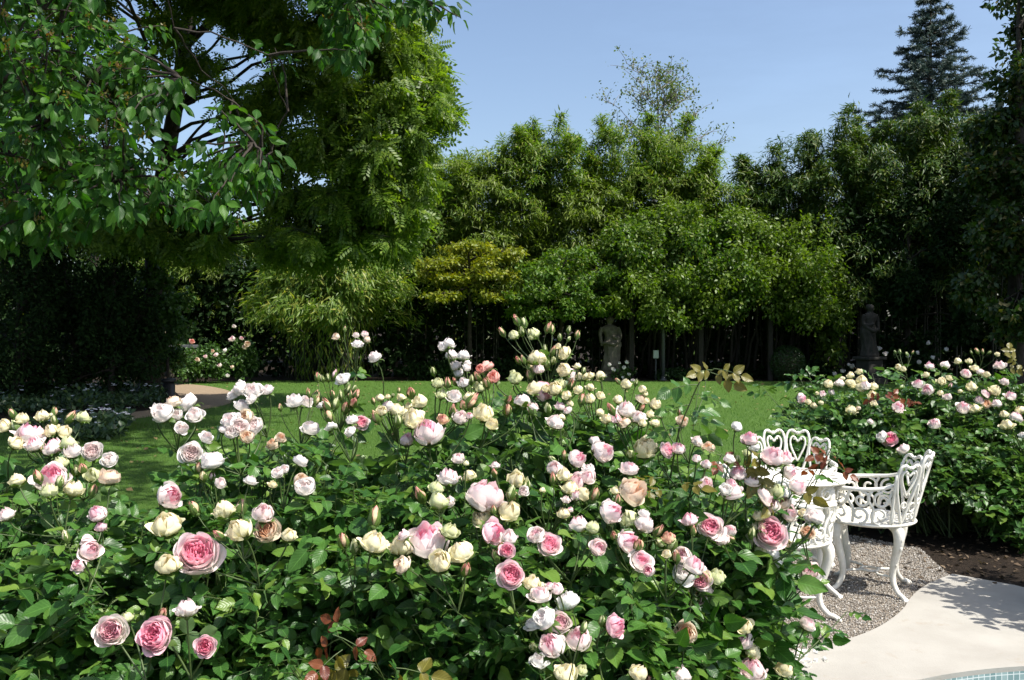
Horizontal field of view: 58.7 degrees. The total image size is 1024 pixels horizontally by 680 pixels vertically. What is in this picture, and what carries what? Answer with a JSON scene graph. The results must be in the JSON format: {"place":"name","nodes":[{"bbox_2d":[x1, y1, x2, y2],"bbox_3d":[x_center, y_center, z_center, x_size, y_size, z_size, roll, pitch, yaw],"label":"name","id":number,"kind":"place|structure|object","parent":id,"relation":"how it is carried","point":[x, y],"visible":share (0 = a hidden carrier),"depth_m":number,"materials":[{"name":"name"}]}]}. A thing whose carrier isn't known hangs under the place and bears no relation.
{"place":"outdoors","nodes":[
{"label":"outdoors","id":0,"kind":"place"},
{"bbox_2d":[10,383,231,429],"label":"path","id":1,"kind":"structure","parent":0,"point":[208,396],"depth_m":20.76,"materials":[{"name":"beige concrete"}]},
{"bbox_2d":[0,379,1020,555],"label":"lawn","id":2,"kind":"structure","parent":0,"point":[367,450],"depth_m":15.35,"materials":[{"name":"green plant"}]},
{"bbox_2d":[165,331,200,383],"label":"background rose","id":3,"kind":"object","parent":2,"relation":"on","point":[181,373],"visible":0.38,"depth_m":24.93,"materials":[{"name":"green plant"}]},
{"bbox_2d":[169,345,197,382],"bbox_3d":[-9.409,0.673,25.911,0.840,1.074,0.400,0,1,0],"label":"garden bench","id":4,"kind":"object","parent":2,"relation":"on","point":[173,375],"visible":0.3,"depth_m":25.77,"materials":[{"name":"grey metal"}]},
{"bbox_2d":[176,340,235,382],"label":"background rose","id":5,"kind":"object","parent":2,"relation":"on","point":[208,363],"visible":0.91,"depth_m":25.40,"materials":[{"name":"green plant"}]},
{"bbox_2d":[0,0,472,268],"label":"dogwood tree","id":6,"kind":"object","parent":2,"relation":"on","point":[31,218],"visible":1,"depth_m":4.36,"materials":[{"name":"green plant"}]},
{"bbox_2d":[222,324,265,381],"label":"background rose","id":7,"kind":"object","parent":2,"relation":"on","point":[245,358],"visible":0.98,"depth_m":26.09,"materials":[{"name":"green plant"}]},
{"bbox_2d":[852,304,887,383],"bbox_3d":[9.903,0.114,25.204,0.698,2.211,0.663,0,1,-23],"label":"statue","id":8,"kind":"object","parent":2,"relation":"on","point":[869,358],"visible":1,"depth_m":25.04,"materials":[{"name":"stone"}]},
{"bbox_2d":[944,0,1023,392],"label":"dark tree","id":9,"kind":"object","parent":2,"relation":"on","point":[1000,231],"visible":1,"depth_m":21.59,"materials":[{"name":"green plant"}]},
{"bbox_2d":[0,330,1023,586],"bbox_3d":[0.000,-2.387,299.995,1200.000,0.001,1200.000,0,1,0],"label":"ground","id":10,"kind":"structure","parent":0,"point":[930,544],"depth_m":6.61,"materials":[{"name":"soil"}]},
{"bbox_2d":[0,238,98,397],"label":"yew shrub","id":11,"kind":"object","parent":10,"relation":"on","point":[40,316],"visible":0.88,"depth_m":18.22,"materials":[{"name":"green plant"}]},
{"bbox_2d":[3,188,96,361],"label":"yew shrub","id":12,"kind":"object","parent":10,"relation":"on","point":[82,260],"visible":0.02,"depth_m":30.02,"materials":[{"name":"green plant"}]},
{"bbox_2d":[0,242,142,396],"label":"yew shrub","id":13,"kind":"object","parent":10,"relation":"on","point":[76,316],"visible":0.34,"depth_m":19.17,"materials":[{"name":"green plant"}]},
{"bbox_2d":[0,407,159,679],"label":"rose bush","id":14,"kind":"object","parent":10,"relation":"on","point":[57,622],"visible":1,"depth_m":2.40,"materials":[{"name":"green plant"}]},
{"bbox_2d":[28,404,135,443],"bbox_3d":[-6.346,1.242,13.488,1.379,0.403,3.289,0,1,-17],"label":"bedding","id":15,"kind":"object","parent":10,"relation":"on","point":[112,424],"depth_m":13.01,"materials":[{"name":"green plant"}]},
{"bbox_2d":[0,378,167,414],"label":"bedding","id":16,"kind":"object","parent":10,"relation":"on","point":[78,399],"depth_m":17.29,"materials":[{"name":"green plant"}]},
{"bbox_2d":[38,253,177,399],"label":"yew shrub","id":17,"kind":"object","parent":10,"relation":"on","point":[128,362],"visible":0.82,"depth_m":19.18,"materials":[{"name":"green plant"}]},
{"bbox_2d":[48,194,171,361],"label":"yew shrub","id":18,"kind":"object","parent":10,"relation":"on","point":[90,260],"visible":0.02,"depth_m":31.03,"materials":[{"name":"green plant"}]},
{"bbox_2d":[113,259,190,352],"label":"yew shrub","id":19,"kind":"object","parent":10,"relation":"on","point":[136,279],"visible":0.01,"depth_m":29.32,"materials":[{"name":"green plant"}]},
{"bbox_2d":[130,253,199,377],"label":"shrub","id":20,"kind":"object","parent":10,"relation":"on","point":[175,303],"visible":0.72,"depth_m":20.19,"materials":[{"name":"green plant"}]},
{"bbox_2d":[161,378,175,400],"bbox_3d":[-7.342,1.055,19.467,0.320,0.480,0.315,0,1,0],"label":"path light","id":21,"kind":"object","parent":10,"relation":"on","point":[168,384],"visible":0.72,"depth_m":19.36,"materials":[{"name":"black metal"}]},
{"bbox_2d":[127,219,269,372],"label":"bamboo","id":22,"kind":"object","parent":10,"relation":"on","point":[212,271],"visible":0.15,"depth_m":29.03,"materials":[{"name":"green plant"}]},
{"bbox_2d":[79,379,371,679],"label":"rose bush","id":23,"kind":"object","parent":10,"relation":"on","point":[208,608],"visible":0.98,"depth_m":2.42,"materials":[{"name":"green plant"}]},
{"bbox_2d":[0,0,471,393],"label":"locust tree","id":24,"kind":"object","parent":10,"relation":"on","point":[394,112],"visible":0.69,"depth_m":17.33,"materials":[{"name":"green plant"}]},
{"bbox_2d":[234,221,428,381],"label":"weeping bamboo","id":25,"kind":"object","parent":10,"relation":"on","point":[326,307],"visible":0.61,"depth_m":26.11,"materials":[{"name":"green plant"}]},
{"bbox_2d":[244,326,445,679],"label":"rose bush","id":26,"kind":"object","parent":10,"relation":"on","point":[347,479],"visible":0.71,"depth_m":2.53,"materials":[{"name":"green plant"}]},
{"bbox_2d":[272,338,525,679],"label":"rose bush","id":27,"kind":"object","parent":10,"relation":"on","point":[422,533],"visible":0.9,"depth_m":2.35,"materials":[{"name":"green plant"}]},
{"bbox_2d":[366,183,468,376],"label":"bamboo","id":28,"kind":"object","parent":10,"relation":"on","point":[434,251],"visible":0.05,"depth_m":28.43,"materials":[{"name":"green plant"}]},
{"bbox_2d":[394,359,471,380],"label":"fern clump","id":29,"kind":"object","parent":10,"relation":"on","point":[443,371],"visible":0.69,"depth_m":26.78,"materials":[{"name":"green plant"}]},
{"bbox_2d":[385,141,504,364],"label":"bamboo","id":30,"kind":"object","parent":10,"relation":"on","point":[460,192],"visible":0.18,"depth_m":28.33,"materials":[{"name":"green plant"}]},
{"bbox_2d":[411,239,529,378],"bbox_3d":[-1.234,-0.865,26.542,3.551,4.195,3.334,0,1,0],"label":"japanese maple","id":31,"kind":"object","parent":10,"relation":"on","point":[482,270],"visible":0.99,"depth_m":26.11,"materials":[{"name":"green plant"}]},
{"bbox_2d":[410,127,556,376],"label":"bamboo","id":32,"kind":"object","parent":10,"relation":"on","point":[491,178],"visible":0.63,"depth_m":28.31,"materials":[{"name":"green plant"}]},
{"bbox_2d":[0,202,1003,364],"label":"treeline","id":33,"kind":"object","parent":10,"relation":"on","point":[413,335],"visible":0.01,"depth_m":38.69,"materials":[{"name":"plant"}]},
{"bbox_2d":[0,256,1007,377],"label":"back hedge","id":34,"kind":"object","parent":10,"relation":"on","point":[399,342],"visible":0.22,"depth_m":28.80,"materials":[{"name":"green plant"}]},
{"bbox_2d":[491,358,557,380],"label":"fern clump","id":35,"kind":"object","parent":10,"relation":"on","point":[502,367],"visible":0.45,"depth_m":26.86,"materials":[{"name":"green plant"}]},
{"bbox_2d":[380,314,674,679],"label":"rose bush","id":36,"kind":"object","parent":10,"relation":"on","point":[555,484],"visible":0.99,"depth_m":2.45,"materials":[{"name":"green plant"}]},
{"bbox_2d":[465,105,605,376],"bbox_3d":[0.936,-3.196,29.196,5.396,8.725,4.424,0,1,0],"label":"bamboo","id":37,"kind":"object","parent":10,"relation":"on","point":[537,152],"visible":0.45,"depth_m":28.42,"materials":[{"name":"green plant"}]},
{"bbox_2d":[501,245,625,378],"bbox_3d":[1.530,-0.764,26.674,3.733,4.007,3.414,0,1,0],"label":"green maple","id":38,"kind":"object","parent":10,"relation":"on","point":[554,276],"visible":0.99,"depth_m":26.01,"materials":[{"name":"green plant"}]},
{"bbox_2d":[511,127,646,376],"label":"bamboo","id":39,"kind":"object","parent":10,"relation":"on","point":[624,198],"visible":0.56,"depth_m":28.32,"materials":[{"name":"green plant"}]},
{"bbox_2d":[597,316,624,380],"bbox_3d":[2.919,0.246,26.905,0.780,1.903,0.741,0,1,0],"label":"statue","id":40,"kind":"object","parent":10,"relation":"on","point":[611,343],"visible":0.91,"depth_m":26.75,"materials":[{"name":"stone"}]},
{"bbox_2d":[595,360,637,380],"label":"white rose","id":41,"kind":"object","parent":10,"relation":"on","point":[627,372],"visible":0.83,"depth_m":26.49,"materials":[{"name":"green plant"}]},
{"bbox_2d":[555,105,700,364],"bbox_3d":[3.842,-3.152,29.361,5.513,8.633,4.501,0,1,0],"label":"bamboo","id":42,"kind":"object","parent":10,"relation":"on","point":[612,137],"visible":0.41,"depth_m":28.84,"materials":[{"name":"green plant"}]},
{"bbox_2d":[653,350,658,379],"bbox_3d":[4.285,0.750,27.112,0.160,0.889,0.080,0,1,0],"label":"meter box","id":43,"kind":"object","parent":10,"relation":"on","point":[655,354],"visible":0.98,"depth_m":27.07,"materials":[{"name":"paint"}]},
{"bbox_2d":[585,46,735,202],"bbox_3d":[5.450,-5.311,36.361,6.749,12.794,5.549,0,1,19],"label":"birch tree","id":44,"kind":"object","parent":10,"relation":"on","point":[672,96],"visible":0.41,"depth_m":35.68,"materials":[{"name":"green plant"}]},
{"bbox_2d":[659,323,666,380],"bbox_3d":[4.491,-0.404,26.997,0.240,3.200,0.240,0,1,0],"label":"lamp pole","id":45,"kind":"object","parent":10,"relation":"on","point":[663,377],"visible":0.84,"depth_m":26.96,"materials":[{"name":"grey metal"}]},
{"bbox_2d":[475,262,865,372],"bbox_3d":[4.974,-0.623,28.404,12.224,3.607,0.425,0,1,0],"label":"cane thicket","id":46,"kind":"object","parent":10,"relation":"on","point":[538,343],"visible":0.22,"depth_m":28.42,"materials":[{"name":"plant"}]},
{"bbox_2d":[617,132,733,370],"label":"bamboo","id":47,"kind":"object","parent":10,"relation":"on","point":[700,174],"visible":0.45,"depth_m":28.43,"materials":[{"name":"green plant"}]},
{"bbox_2d":[653,366,697,380],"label":"shade shrub","id":48,"kind":"object","parent":10,"relation":"on","point":[676,373],"visible":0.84,"depth_m":27.09,"materials":[{"name":"green plant"}]},
{"bbox_2d":[545,362,850,679],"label":"rose bush","id":49,"kind":"object","parent":10,"relation":"on","point":[693,636],"visible":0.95,"depth_m":2.52,"materials":[{"name":"green plant"}]},
{"bbox_2d":[659,177,781,364],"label":"bamboo","id":50,"kind":"object","parent":10,"relation":"on","point":[727,188],"visible":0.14,"depth_m":28.14,"materials":[{"name":"green plant"}]},
{"bbox_2d":[704,359,741,378],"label":"shade shrub","id":51,"kind":"object","parent":10,"relation":"on","point":[715,364],"visible":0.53,"depth_m":27.78,"materials":[{"name":"green plant"}]},
{"bbox_2d":[620,281,850,380],"bbox_3d":[6.606,-0.279,28.149,6.741,2.920,3.500,0,1,0],"label":"pergola","id":52,"kind":"object","parent":10,"relation":"on","point":[701,344],"visible":0.15,"depth_m":26.84,"materials":[{"name":"wood"}]},
{"bbox_2d":[589,195,865,378],"bbox_3d":[6.309,-1.587,27.089,8.035,5.665,4.488,0,1,0],"label":"climbing vine","id":53,"kind":"object","parent":52,"relation":"on","point":[647,244],"visible":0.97,"depth_m":26.33,"materials":[{"name":"green plant"}]},
{"bbox_2d":[701,144,837,364],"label":"bamboo","id":54,"kind":"object","parent":10,"relation":"on","point":[747,176],"visible":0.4,"depth_m":28.34,"materials":[{"name":"green plant"}]},
{"bbox_2d":[687,421,871,679],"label":"rose bush","id":55,"kind":"object","parent":10,"relation":"on","point":[760,546],"visible":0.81,"depth_m":2.70,"materials":[{"name":"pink plant"}]},
{"bbox_2d":[769,345,806,380],"bbox_3d":[8.124,0.690,26.918,1.132,1.131,1.148,0,1,0],"label":"clipped box","id":56,"kind":"object","parent":10,"relation":"on","point":[787,359],"visible":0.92,"depth_m":26.58,"materials":[{"name":"green plant"}]},
{"bbox_2d":[799,357,832,380],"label":"shade shrub","id":57,"kind":"object","parent":10,"relation":"on","point":[826,369],"visible":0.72,"depth_m":26.92,"materials":[{"name":"green plant"}]},
{"bbox_2d":[758,93,913,378],"bbox_3d":[9.798,-3.162,28.115,5.358,8.686,5.197,0,1,0],"label":"bamboo","id":58,"kind":"object","parent":10,"relation":"on","point":[813,173],"visible":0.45,"depth_m":27.58,"materials":[{"name":"green plant"}]},
{"bbox_2d":[747,364,930,533],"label":"rose bush","id":59,"kind":"object","parent":10,"relation":"on","point":[843,440],"visible":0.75,"depth_m":6.91,"materials":[{"name":"green plant"}]},
{"bbox_2d":[831,346,888,380],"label":"white rose","id":60,"kind":"object","parent":10,"relation":"on","point":[844,371],"visible":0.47,"depth_m":26.15,"materials":[{"name":"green plant"}]},
{"bbox_2d":[783,523,949,650],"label":"gravel","id":61,"kind":"structure","parent":10,"relation":"on","point":[869,604],"depth_m":5.30,"materials":[{"name":"grey gravel"}]},
{"bbox_2d":[717,462,841,621],"bbox_3d":[1.409,1.069,4.877,0.608,0.838,0.563,0,1,-23],"label":"garden armchair","id":62,"kind":"object","parent":61,"relation":"on","point":[822,540],"visible":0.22,"depth_m":4.77,"materials":[{"name":"white metal"}]},
{"bbox_2d":[750,429,837,565],"bbox_3d":[1.905,1.052,6.179,0.563,0.838,0.608,0,1,7],"label":"garden armchair","id":63,"kind":"object","parent":61,"relation":"on","point":[808,451],"visible":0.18,"depth_m":6.39,"materials":[{"name":"white metal"}]},
{"bbox_2d":[755,467,851,598],"bbox_3d":[1.680,1.143,5.476,0.678,0.674,0.678,0,1,0],"label":"garden table","id":64,"kind":"object","parent":61,"relation":"on","point":[826,490],"visible":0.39,"depth_m":5.29,"materials":[{"name":"white metal"}]},
{"bbox_2d":[828,449,934,602],"bbox_3d":[2.160,1.063,5.375,0.608,0.838,0.563,0,1,26],"label":"garden armchair","id":65,"kind":"object","parent":61,"relation":"on","point":[897,523],"visible":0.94,"depth_m":5.22,"materials":[{"name":"white metal"}]},
{"bbox_2d":[792,119,964,377],"bbox_3d":[11.138,-2.822,27.925,5.771,8.011,4.788,0,1,0],"label":"bamboo","id":66,"kind":"object","parent":10,"relation":"on","point":[883,176],"visible":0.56,"depth_m":27.06,"materials":[{"name":"green plant"}]},
{"bbox_2d":[795,349,1020,537],"bbox_3d":[3.067,0.767,7.127,1.725,1.389,1.456,0,1,-19],"label":"rose bush","id":67,"kind":"object","parent":10,"relation":"on","point":[897,410],"visible":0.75,"depth_m":6.83,"materials":[{"name":"green plant"}]},
{"bbox_2d":[825,173,994,381],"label":"dark hedge","id":68,"kind":"object","parent":10,"relation":"on","point":[908,293],"visible":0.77,"depth_m":26.06,"materials":[{"name":"green plant"}]},
{"bbox_2d":[893,340,951,381],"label":"white rose","id":69,"kind":"object","parent":10,"relation":"on","point":[919,365],"visible":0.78,"depth_m":25.40,"materials":[{"name":"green plant"}]},
{"bbox_2d":[839,87,1011,378],"bbox_3d":[12.903,-3.213,27.466,6.200,8.806,4.888,0,1,0],"label":"bamboo","id":70,"kind":"object","parent":10,"relation":"on","point":[934,125],"visible":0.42,"depth_m":27.13,"materials":[{"name":"green plant"}]},
{"bbox_2d":[850,0,1013,316],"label":"blue spruce","id":71,"kind":"object","parent":10,"relation":"on","point":[924,69],"visible":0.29,"depth_m":37.34,"materials":[{"name":"green plant"}]},
{"bbox_2d":[879,361,1017,537],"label":"rose bush","id":72,"kind":"object","parent":10,"relation":"on","point":[935,487],"visible":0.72,"depth_m":6.74,"materials":[{"name":"green plant"}]},
{"bbox_2d":[912,118,1023,380],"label":"bamboo","id":73,"kind":"object","parent":10,"relation":"on","point":[1001,291],"visible":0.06,"depth_m":26.67,"materials":[{"name":"green plant"}]},
{"bbox_2d":[925,343,1023,553],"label":"rose bush","id":74,"kind":"object","parent":10,"relation":"on","point":[1001,514],"visible":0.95,"depth_m":6.60,"materials":[{"name":"green plant"}]},
{"bbox_2d":[987,0,1023,69],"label":"shade tree","id":75,"kind":"object","parent":10,"relation":"on","point":[1000,54],"visible":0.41,"depth_m":28.85,"materials":[{"name":"green plant"}]},
{"bbox_2d":[989,384,1023,550],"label":"rose bush","id":76,"kind":"object","parent":10,"relation":"on","point":[1020,544],"visible":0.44,"depth_m":6.33,"materials":[{"name":"green plant"}]},
{"bbox_2d":[0,0,1023,329],"label":"sky","id":77,"kind":"structure","parent":0,"point":[772,67],"materials":[{"name":"blue"}]},
{"bbox_2d":[791,574,1023,679],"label":"pavement","id":78,"kind":"structure","parent":0,"point":[950,626],"depth_m":4.42,"materials":[{"name":"beige concrete"}]},
{"bbox_2d":[794,493,1023,588],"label":"mulch litter","id":79,"kind":"object","parent":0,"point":[993,552],"visible":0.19,"depth_m":6.17,"materials":[{"name":"brown wood"}]},
{"label":"pool floor","id":80,"kind":"structure","parent":0,"visible":0},
{"bbox_2d":[945,671,1023,679],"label":"pool wall","id":81,"kind":"structure","parent":80,"relation":"on","point":[1016,675],"depth_m":4.06,"materials":[{"name":"tile"}]}
]}

